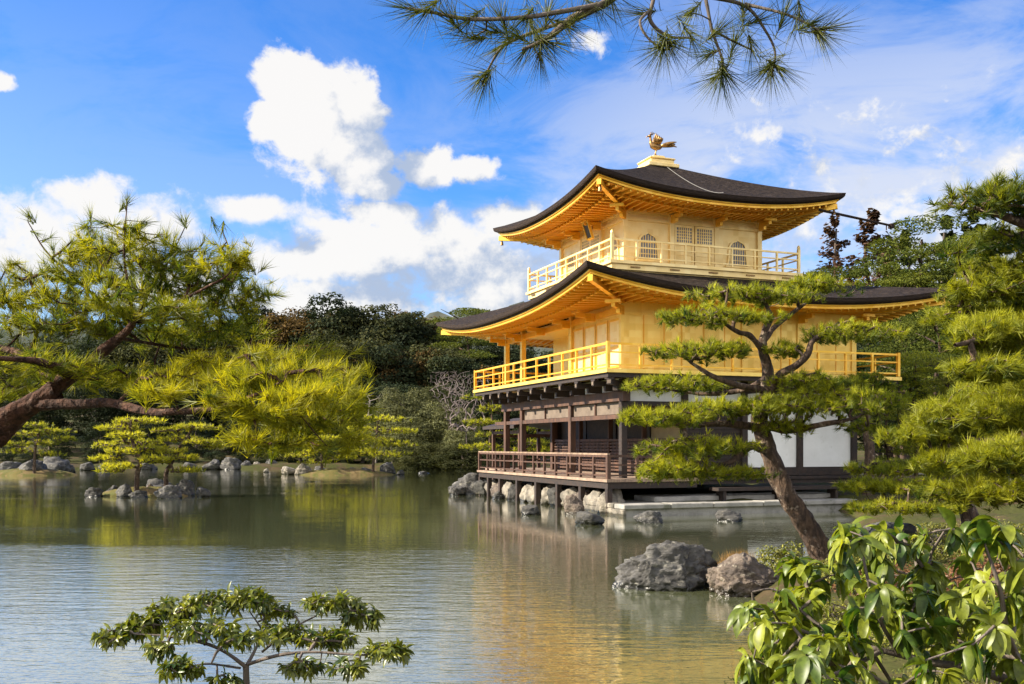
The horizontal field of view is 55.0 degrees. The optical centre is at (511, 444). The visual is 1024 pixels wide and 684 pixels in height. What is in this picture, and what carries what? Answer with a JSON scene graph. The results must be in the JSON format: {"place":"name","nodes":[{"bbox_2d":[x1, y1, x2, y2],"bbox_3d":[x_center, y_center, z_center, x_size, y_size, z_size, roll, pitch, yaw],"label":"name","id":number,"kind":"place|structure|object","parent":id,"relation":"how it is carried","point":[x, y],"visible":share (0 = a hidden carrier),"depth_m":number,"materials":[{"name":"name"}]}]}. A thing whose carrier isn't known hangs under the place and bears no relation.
{"place":"outdoors","nodes":[
{"label":"outdoors","id":0,"kind":"place"},
{"bbox_2d":[0,301,552,398],"bbox_3d":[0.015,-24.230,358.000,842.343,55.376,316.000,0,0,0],"label":"hills","id":1,"kind":"structure","parent":0,"point":[428,316],"depth_m":305.92,"materials":[{"name":"green plant"}]},
{"bbox_2d":[0,468,860,683],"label":"pond water","id":2,"kind":"structure","parent":0,"point":[469,589],"depth_m":15.18,"materials":[{"name":"green liquid"}]},
{"bbox_2d":[0,468,76,475],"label":"islet","id":3,"kind":"object","parent":2,"relation":"in","point":[21,472],"visible":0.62,"depth_m":64.19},
{"bbox_2d":[18,459,47,470],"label":"shore rock","id":4,"kind":"object","parent":3,"relation":"on","point":[28,465],"visible":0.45,"depth_m":64.56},
{"bbox_2d":[1,421,77,472],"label":"pine tree","id":5,"kind":"object","parent":3,"relation":"on","point":[45,430],"visible":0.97,"depth_m":63.88,"materials":[{"name":"green plant"}]},
{"bbox_2d":[43,456,70,471],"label":"shore rock","id":6,"kind":"object","parent":2,"relation":"in","point":[57,463],"visible":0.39,"depth_m":69.40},
{"bbox_2d":[102,486,187,496],"bbox_3d":[-14.532,2.007,38.421,4.860,0.780,2.209,0,0,0],"label":"islet","id":7,"kind":"object","parent":2,"relation":"in","point":[150,490],"visible":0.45,"depth_m":38.08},
{"bbox_2d":[87,413,169,490],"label":"pine tree","id":8,"kind":"object","parent":7,"relation":"on","point":[122,434],"visible":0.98,"depth_m":37.72,"materials":[{"name":"green plant"}]},
{"bbox_2d":[176,479,194,495],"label":"shore rock","id":9,"kind":"object","parent":7,"relation":"on","point":[186,486],"visible":0.53,"depth_m":38.50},
{"bbox_2d":[146,421,228,485],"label":"pine tree","id":10,"kind":"object","parent":7,"relation":"on","point":[212,443],"visible":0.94,"depth_m":38.33,"materials":[{"name":"green plant"}]},
{"bbox_2d":[154,485,181,498],"bbox_3d":[-12.940,1.895,36.975,1.053,0.818,0.843,0,0,-15],"label":"shore rock","id":11,"kind":"object","parent":2,"relation":"in","point":[169,492],"visible":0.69,"depth_m":36.69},
{"bbox_2d":[220,457,241,469],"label":"shore rock","id":12,"kind":"object","parent":2,"relation":"in","point":[228,463],"visible":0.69,"depth_m":79.99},
{"bbox_2d":[301,468,395,474],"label":"islet","id":13,"kind":"object","parent":2,"relation":"in","point":[341,471],"visible":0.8,"depth_m":65.31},
{"bbox_2d":[284,434,357,469],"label":"pine tree","id":14,"kind":"object","parent":13,"relation":"on","point":[305,453],"visible":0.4,"depth_m":65.82,"materials":[{"name":"green plant"}]},
{"bbox_2d":[339,413,419,471],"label":"pine tree","id":15,"kind":"object","parent":13,"relation":"on","point":[404,430],"visible":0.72,"depth_m":65.77,"materials":[{"name":"green plant"}]},
{"bbox_2d":[563,494,584,514],"bbox_3d":[1.810,1.866,28.244,0.632,0.917,0.506,0,0,-8],"label":"shore rock","id":16,"kind":"object","parent":2,"relation":"in","point":[573,504],"visible":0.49,"depth_m":28.20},
{"bbox_2d":[575,511,604,524],"bbox_3d":[1.963,1.936,24.822,0.595,0.548,0.684,0,0,-43],"label":"shore rock","id":17,"kind":"object","parent":2,"relation":"in","point":[585,518],"visible":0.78,"depth_m":24.61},
{"bbox_2d":[633,510,662,522],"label":"shore rock","id":18,"kind":"object","parent":2,"relation":"in","point":[649,516],"visible":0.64,"depth_m":25.15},
{"bbox_2d":[612,540,717,591],"bbox_3d":[2.231,1.858,13.806,1.561,1.064,0.888,0,0,-20],"label":"shore rock","id":19,"kind":"object","parent":2,"relation":"in","point":[669,565],"visible":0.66,"depth_m":13.56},
{"bbox_2d":[715,509,742,521],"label":"shore rock","id":20,"kind":"object","parent":2,"relation":"in","point":[725,515],"visible":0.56,"depth_m":25.66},
{"bbox_2d":[0,410,1023,683],"bbox_3d":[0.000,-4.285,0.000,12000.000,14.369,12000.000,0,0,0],"label":"ground","id":21,"kind":"structure","parent":0,"point":[1012,514],"depth_m":32.37,"materials":[{"name":"plant"}]},
{"bbox_2d":[0,339,70,438],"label":"broadleaf tree","id":22,"kind":"object","parent":21,"relation":"on","point":[5,377],"visible":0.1,"depth_m":111.36,"materials":[{"name":"green plant"}]},
{"bbox_2d":[21,380,83,449],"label":"evergreen tree","id":23,"kind":"object","parent":21,"relation":"on","point":[48,419],"visible":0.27,"depth_m":103.61,"materials":[{"name":"green plant"}]},
{"bbox_2d":[34,426,76,458],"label":"evergreen tree","id":24,"kind":"object","parent":21,"relation":"on","point":[64,444],"visible":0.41,"depth_m":91.13,"materials":[{"name":"green plant"}]},
{"bbox_2d":[27,335,84,427],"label":"evergreen tree","id":25,"kind":"object","parent":21,"relation":"on","point":[51,341],"visible":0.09,"depth_m":117.49,"materials":[{"name":"green plant"}]},
{"bbox_2d":[53,382,126,452],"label":"evergreen tree","id":26,"kind":"object","parent":21,"relation":"on","point":[96,416],"visible":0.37,"depth_m":99.29,"materials":[{"name":"green plant"}]},
{"bbox_2d":[76,421,120,462],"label":"evergreen tree","id":27,"kind":"object","parent":21,"relation":"on","point":[96,432],"visible":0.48,"depth_m":89.00,"materials":[{"name":"green plant"}]},
{"bbox_2d":[55,336,142,437],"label":"evergreen tree","id":28,"kind":"object","parent":21,"relation":"on","point":[85,347],"visible":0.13,"depth_m":111.62,"materials":[{"name":"green plant"}]},
{"bbox_2d":[78,333,200,436],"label":"broadleaf tree","id":29,"kind":"object","parent":21,"relation":"on","point":[124,351],"visible":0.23,"depth_m":111.40,"materials":[{"name":"green plant"}]},
{"bbox_2d":[107,376,177,437],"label":"evergreen tree","id":30,"kind":"object","parent":21,"relation":"on","point":[123,412],"visible":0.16,"depth_m":100.07,"materials":[{"name":"green plant"}]},
{"bbox_2d":[126,421,168,458],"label":"evergreen tree","id":31,"kind":"object","parent":21,"relation":"on","point":[151,427],"visible":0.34,"depth_m":90.91,"materials":[{"name":"green plant"}]},
{"bbox_2d":[127,326,214,425],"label":"evergreen tree","id":32,"kind":"object","parent":21,"relation":"on","point":[196,347],"visible":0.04,"depth_m":117.04,"materials":[{"name":"green plant"}]},
{"bbox_2d":[145,377,220,447],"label":"evergreen tree","id":33,"kind":"object","parent":21,"relation":"on","point":[183,417],"visible":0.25,"depth_m":100.44,"materials":[{"name":"green plant"}]},
{"bbox_2d":[0,190,384,467],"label":"pine tree","id":34,"kind":"object","parent":21,"relation":"on","point":[318,389],"visible":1,"depth_m":5.93,"materials":[{"name":"green plant"}]},
{"bbox_2d":[175,420,218,461],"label":"evergreen tree","id":35,"kind":"object","parent":21,"relation":"on","point":[196,447],"visible":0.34,"depth_m":90.76,"materials":[{"name":"green plant"}]},
{"bbox_2d":[159,319,247,431],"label":"broadleaf tree","id":36,"kind":"object","parent":21,"relation":"on","point":[227,349],"visible":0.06,"depth_m":116.11,"materials":[{"name":"green plant"}]},
{"bbox_2d":[194,380,254,451],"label":"evergreen tree","id":37,"kind":"object","parent":21,"relation":"on","point":[216,423],"visible":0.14,"depth_m":101.73,"materials":[{"name":"green plant"}]},
{"bbox_2d":[218,420,261,458],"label":"evergreen tree","id":38,"kind":"object","parent":21,"relation":"on","point":[234,447],"visible":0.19,"depth_m":91.40,"materials":[{"name":"green plant"}]},
{"bbox_2d":[90,582,416,683],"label":"broadleaf shrub","id":39,"kind":"object","parent":21,"relation":"on","point":[136,628],"visible":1,"depth_m":4.57,"materials":[{"name":"green plant"}]},
{"bbox_2d":[210,304,304,357],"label":"evergreen tree","id":40,"kind":"object","parent":21,"relation":"on","point":[264,309],"visible":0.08,"depth_m":118.70,"materials":[{"name":"green plant"}]},
{"bbox_2d":[236,311,334,360],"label":"broadleaf tree","id":41,"kind":"object","parent":21,"relation":"on","point":[282,326],"visible":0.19,"depth_m":115.71,"materials":[{"name":"green plant"}]},
{"bbox_2d":[269,306,343,352],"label":"broadleaf tree","id":42,"kind":"object","parent":21,"relation":"on","point":[297,312],"visible":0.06,"depth_m":119.87,"materials":[{"name":"green plant"}]},
{"bbox_2d":[285,292,376,363],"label":"evergreen tree","id":43,"kind":"object","parent":21,"relation":"on","point":[343,310],"visible":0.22,"depth_m":115.38,"materials":[{"name":"green plant"}]},
{"bbox_2d":[298,329,403,447],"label":"broadleaf tree","id":44,"kind":"object","parent":21,"relation":"on","point":[340,343],"visible":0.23,"depth_m":97.69,"materials":[{"name":"green plant"}]},
{"bbox_2d":[301,303,406,380],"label":"broadleaf tree","id":45,"kind":"object","parent":21,"relation":"on","point":[381,308],"visible":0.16,"depth_m":115.32,"materials":[{"name":"green plant"}]},
{"bbox_2d":[325,384,388,462],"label":"evergreen tree","id":46,"kind":"object","parent":21,"relation":"on","point":[372,405],"visible":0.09,"depth_m":88.10,"materials":[{"name":"green plant"}]},
{"bbox_2d":[339,340,425,414],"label":"evergreen tree","id":47,"kind":"object","parent":21,"relation":"on","point":[404,361],"visible":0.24,"depth_m":97.73,"materials":[{"name":"green plant"}]},
{"bbox_2d":[335,310,444,383],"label":"broadleaf tree","id":48,"kind":"object","parent":21,"relation":"on","point":[417,315],"visible":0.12,"depth_m":115.09,"materials":[{"name":"green plant"}]},
{"bbox_2d":[361,401,419,465],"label":"bush","id":49,"kind":"object","parent":21,"relation":"on","point":[393,413],"visible":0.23,"depth_m":82.04,"materials":[{"name":"green plant"}]},
{"bbox_2d":[355,382,437,461],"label":"evergreen tree","id":50,"kind":"object","parent":21,"relation":"on","point":[400,387],"visible":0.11,"depth_m":88.32,"materials":[{"name":"green plant"}]},
{"bbox_2d":[368,386,432,456],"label":"bush","id":51,"kind":"object","parent":21,"relation":"on","point":[398,398],"visible":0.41,"depth_m":83.25,"materials":[{"name":"green plant"}]},
{"bbox_2d":[357,313,452,387],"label":"evergreen tree","id":52,"kind":"object","parent":21,"relation":"on","point":[420,330],"visible":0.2,"depth_m":113.97,"materials":[{"name":"green plant"}]},
{"bbox_2d":[372,415,442,462],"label":"bush","id":53,"kind":"object","parent":21,"relation":"on","point":[419,423],"visible":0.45,"depth_m":80.86,"materials":[{"name":"green plant"}]},
{"bbox_2d":[371,347,444,393],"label":"broadleaf tree","id":54,"kind":"object","parent":21,"relation":"on","point":[392,369],"visible":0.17,"depth_m":98.49,"materials":[{"name":"green plant"}]},
{"bbox_2d":[385,447,442,469],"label":"bush","id":55,"kind":"object","parent":21,"relation":"on","point":[404,458],"visible":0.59,"depth_m":78.63,"materials":[{"name":"green plant"}]},
{"bbox_2d":[390,401,468,454],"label":"bush","id":56,"kind":"object","parent":21,"relation":"on","point":[431,407],"visible":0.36,"depth_m":81.72,"materials":[{"name":"green plant"}]},
{"bbox_2d":[394,384,464,441],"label":"broadleaf tree","id":57,"kind":"object","parent":21,"relation":"on","point":[445,392],"visible":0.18,"depth_m":87.99,"materials":[{"name":"green plant"}]},
{"bbox_2d":[398,441,468,469],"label":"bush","id":58,"kind":"object","parent":21,"relation":"on","point":[426,445],"visible":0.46,"depth_m":78.61,"materials":[{"name":"green plant"}]},
{"bbox_2d":[392,343,488,404],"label":"broadleaf tree","id":59,"kind":"object","parent":21,"relation":"on","point":[449,352],"visible":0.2,"depth_m":98.79,"materials":[{"name":"green plant"}]},
{"bbox_2d":[429,372,468,424],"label":"bare tree","id":60,"kind":"object","parent":21,"relation":"on","point":[438,385],"visible":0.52,"depth_m":83.92,"materials":[{"name":"grey plant"}]},
{"bbox_2d":[412,320,493,363],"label":"broadleaf tree","id":61,"kind":"object","parent":21,"relation":"on","point":[431,326],"visible":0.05,"depth_m":118.06,"materials":[{"name":"green plant"}]},
{"bbox_2d":[424,406,483,457],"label":"bush","id":62,"kind":"object","parent":21,"relation":"on","point":[446,422],"visible":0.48,"depth_m":81.32,"materials":[{"name":"green plant"}]},
{"bbox_2d":[415,354,495,417],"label":"evergreen tree","id":63,"kind":"object","parent":21,"relation":"on","point":[441,369],"visible":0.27,"depth_m":97.13,"materials":[{"name":"green plant"}]},
{"bbox_2d":[429,443,491,470],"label":"bush","id":64,"kind":"object","parent":21,"relation":"on","point":[451,464],"visible":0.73,"depth_m":76.88,"materials":[{"name":"green plant"}]},
{"bbox_2d":[425,307,501,383],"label":"pine tree","id":65,"kind":"object","parent":21,"relation":"on","point":[468,311],"visible":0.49,"depth_m":111.93,"materials":[{"name":"green plant"}]},
{"bbox_2d":[439,371,488,464],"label":"bare tree","id":66,"kind":"object","parent":21,"relation":"on","point":[459,428],"visible":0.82,"depth_m":77.83,"materials":[{"name":"grey plant"}]},
{"bbox_2d":[436,427,491,469],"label":"bush","id":67,"kind":"object","parent":21,"relation":"on","point":[463,435],"visible":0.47,"depth_m":79.21,"materials":[{"name":"green plant"}]},
{"bbox_2d":[438,394,489,442],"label":"evergreen tree","id":68,"kind":"object","parent":21,"relation":"on","point":[474,410],"visible":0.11,"depth_m":92.49,"materials":[{"name":"green plant"}]},
{"bbox_2d":[452,473,486,494],"bbox_3d":[-1.693,1.789,39.682,1.500,1.378,1.200,0,0,0],"label":"shore rock","id":69,"kind":"object","parent":21,"relation":"on","point":[468,480],"visible":0.37,"depth_m":39.23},
{"bbox_2d":[439,364,512,443],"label":"broadleaf tree","id":70,"kind":"object","parent":21,"relation":"on","point":[496,376],"visible":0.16,"depth_m":98.09,"materials":[{"name":"green plant"}]},
{"bbox_2d":[473,404,529,458],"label":"evergreen tree","id":71,"kind":"object","parent":21,"relation":"on","point":[498,415],"visible":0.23,"depth_m":91.83,"materials":[{"name":"green plant"}]},
{"bbox_2d":[458,393,549,466],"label":"pine tree","id":72,"kind":"object","parent":21,"relation":"on","point":[491,421],"visible":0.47,"depth_m":61.68,"materials":[{"name":"green plant"}]},
{"bbox_2d":[471,342,540,400],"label":"evergreen tree","id":73,"kind":"object","parent":21,"relation":"on","point":[492,349],"visible":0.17,"depth_m":117.95,"materials":[{"name":"green plant"}]},
{"bbox_2d":[483,418,549,482],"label":"fishing pavilion","id":74,"kind":"structure","parent":21,"relation":"on","point":[539,426],"depth_m":44.45,"materials":[{"name":"brown wood"}]},
{"bbox_2d":[510,349,552,378],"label":"evergreen tree","id":75,"kind":"object","parent":21,"relation":"on","point":[543,368],"visible":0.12,"depth_m":115.72,"materials":[{"name":"green plant"}]},
{"bbox_2d":[596,489,624,513],"bbox_3d":[2.841,1.817,28.674,0.850,1.073,0.918,0,0,-18],"label":"shore rock","id":76,"kind":"object","parent":21,"relation":"on","point":[617,496],"visible":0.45,"depth_m":28.43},
{"bbox_2d":[364,0,864,118],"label":"pine tree","id":77,"kind":"object","parent":21,"relation":"on","point":[582,11],"visible":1,"depth_m":3.01,"materials":[{"name":"green plant"}]},
{"bbox_2d":[436,132,948,513],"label":"golden pavilion","id":78,"kind":"structure","parent":21,"relation":"on","point":[642,242],"depth_m":32.16,"materials":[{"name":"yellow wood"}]},
{"bbox_2d":[585,491,856,516],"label":"stone platform","id":79,"kind":"structure","parent":21,"relation":"on","point":[674,504],"depth_m":28.99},
{"bbox_2d":[706,552,779,597],"bbox_3d":[3.178,1.890,13.235,1.077,0.898,0.754,0,0,0],"label":"shore rock","id":80,"kind":"object","parent":21,"relation":"on","point":[743,574],"visible":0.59,"depth_m":12.99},
{"bbox_2d":[615,269,912,559],"bbox_3d":[3.829,-0.390,14.581,4.825,4.648,2.654,0,0,0],"label":"pine tree","id":81,"kind":"object","parent":21,"relation":"on","point":[762,406],"visible":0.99,"depth_m":14.29,"materials":[{"name":"green plant"}]},
{"bbox_2d":[755,540,804,574],"bbox_3d":[3.714,1.562,13.609,0.822,0.526,0.720,0,0,0],"label":"shrub","id":82,"kind":"object","parent":21,"relation":"on","point":[776,555],"visible":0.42,"depth_m":13.54,"materials":[{"name":"green plant"}]},
{"bbox_2d":[746,594,855,631],"bbox_3d":[2.957,1.611,9.515,1.364,0.548,1.195,0,0,0],"label":"shrub","id":83,"kind":"object","parent":21,"relation":"on","point":[830,610],"visible":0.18,"depth_m":9.42,"materials":[{"name":"green plant"}]},
{"bbox_2d":[802,265,875,356],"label":"pine tree","id":84,"kind":"object","parent":21,"relation":"on","point":[815,271],"visible":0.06,"depth_m":64.75,"materials":[{"name":"green plant"}]},
{"bbox_2d":[816,214,868,344],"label":"cedar tree","id":85,"kind":"object","parent":21,"relation":"on","point":[835,244],"visible":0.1,"depth_m":71.92,"materials":[{"name":"green plant"}]},
{"bbox_2d":[832,369,916,494],"bbox_3d":[11.209,-0.397,30.956,2.912,4.062,1.616,0,0,0],"label":"pine tree","id":86,"kind":"object","parent":21,"relation":"on","point":[868,442],"visible":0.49,"depth_m":30.86,"materials":[{"name":"green plant"}]},
{"bbox_2d":[727,506,1023,683],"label":"broadleaf shrub","id":87,"kind":"object","parent":21,"relation":"on","point":[828,652],"visible":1,"depth_m":2.79,"materials":[{"name":"green plant"}]},
{"bbox_2d":[837,208,915,372],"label":"cedar tree","id":88,"kind":"object","parent":21,"relation":"on","point":[873,215],"visible":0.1,"depth_m":69.72,"materials":[{"name":"green plant"}]},
{"bbox_2d":[857,387,914,478],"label":"pine tree","id":89,"kind":"object","parent":21,"relation":"on","point":[877,447],"visible":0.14,"depth_m":39.89,"materials":[{"name":"green plant"}]},
{"bbox_2d":[868,522,917,536],"bbox_3d":[6.055,1.551,15.500,1.041,0.686,0.832,0,0,-6],"label":"shore rock","id":90,"kind":"object","parent":21,"relation":"on","point":[909,528],"visible":0.12,"depth_m":15.16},
{"bbox_2d":[856,329,946,460],"bbox_3d":[19.215,-2.060,51.954,7.512,7.695,7.200,0,0,24],"label":"evergreen tree","id":91,"kind":"object","parent":21,"relation":"on","point":[858,347],"visible":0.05,"depth_m":51.24,"materials":[{"name":"green plant"}]},
{"bbox_2d":[841,261,973,457],"bbox_3d":[22.868,-4.608,59.819,9.402,13.282,9.485,0,0,43],"label":"pine tree","id":92,"kind":"object","parent":21,"relation":"on","point":[899,276],"visible":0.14,"depth_m":59.02,"materials":[{"name":"green plant"}]},
{"bbox_2d":[874,370,940,478],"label":"pine tree","id":93,"kind":"object","parent":21,"relation":"on","point":[889,454],"visible":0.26,"depth_m":35.91,"materials":[{"name":"green plant"}]},
{"bbox_2d":[858,350,960,475],"bbox_3d":[14.865,-0.820,35.780,4.370,5.280,3.838,0,0,-20],"label":"pine tree","id":94,"kind":"object","parent":21,"relation":"on","point":[916,374],"visible":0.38,"depth_m":35.80,"materials":[{"name":"green plant"}]},
{"bbox_2d":[856,307,969,449],"bbox_3d":[17.788,-2.028,42.276,5.685,7.961,5.635,0,0,7],"label":"pine tree","id":95,"kind":"object","parent":21,"relation":"on","point":[924,335],"visible":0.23,"depth_m":42.05,"materials":[{"name":"green plant"}]},
{"bbox_2d":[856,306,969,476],"bbox_3d":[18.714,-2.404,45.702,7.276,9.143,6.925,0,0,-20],"label":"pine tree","id":96,"kind":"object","parent":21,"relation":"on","point":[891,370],"visible":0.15,"depth_m":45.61,"materials":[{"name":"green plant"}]},
{"bbox_2d":[854,214,979,376],"bbox_3d":[26.088,-6.205,61.184,10.806,15.930,10.902,0,0,-40],"label":"pine tree","id":97,"kind":"object","parent":21,"relation":"on","point":[906,239],"visible":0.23,"depth_m":61.53,"materials":[{"name":"green plant"}]},
{"bbox_2d":[860,387,973,475],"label":"evergreen tree","id":98,"kind":"object","parent":21,"relation":"on","point":[892,424],"visible":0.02,"depth_m":49.69,"materials":[{"name":"green plant"}]},
{"bbox_2d":[832,457,1005,541],"bbox_3d":[6.006,0.852,14.412,2.771,1.416,2.487,0,0,0],"label":"pine tree","id":99,"kind":"object","parent":21,"relation":"on","point":[879,468],"visible":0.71,"depth_m":14.26,"materials":[{"name":"green plant"}]},
{"bbox_2d":[886,356,972,454],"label":"pine tree","id":100,"kind":"object","parent":21,"relation":"on","point":[941,381],"visible":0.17,"depth_m":32.95,"materials":[{"name":"green plant"}]},
{"bbox_2d":[844,593,1017,659],"bbox_3d":[3.476,1.439,8.201,1.475,0.525,1.366,0,0,0],"label":"shrub","id":101,"kind":"object","parent":21,"relation":"on","point":[873,639],"visible":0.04,"depth_m":7.99,"materials":[{"name":"green plant"}]},
{"bbox_2d":[885,527,986,559],"bbox_3d":[5.701,1.331,13.514,1.754,0.479,1.558,0,0,0],"label":"shrub","id":102,"kind":"object","parent":21,"relation":"on","point":[934,540],"visible":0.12,"depth_m":13.33,"materials":[{"name":"green plant"}]},
{"bbox_2d":[868,168,1023,514],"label":"pine tree","id":103,"kind":"object","parent":21,"relation":"on","point":[987,402],"visible":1,"depth_m":9.64,"materials":[{"name":"green plant"}]},
{"bbox_2d":[880,230,1023,381],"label":"pine tree","id":104,"kind":"object","parent":21,"relation":"on","point":[936,247],"visible":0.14,"depth_m":57.17,"materials":[{"name":"green plant"}]},
{"bbox_2d":[892,640,1020,683],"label":"shrub","id":105,"kind":"object","parent":21,"relation":"on","point":[940,676],"visible":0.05,"depth_m":5.78,"materials":[{"name":"green plant"}]},
{"bbox_2d":[959,211,1001,296],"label":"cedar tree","id":106,"kind":"object","parent":21,"relation":"on","point":[967,228],"visible":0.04,"depth_m":69.90,"materials":[{"name":"green plant"}]},
{"bbox_2d":[944,551,1018,596],"bbox_3d":[5.348,1.385,11.006,1.282,0.609,1.175,0,0,42],"label":"shrub","id":107,"kind":"object","parent":21,"relation":"on","point":[998,567],"visible":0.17,"depth_m":11.00,"materials":[{"name":"green plant"}]},
{"bbox_2d":[0,0,1023,326],"label":"sky","id":108,"kind":"structure","parent":0,"point":[348,154],"materials":[{"name":"blue"}]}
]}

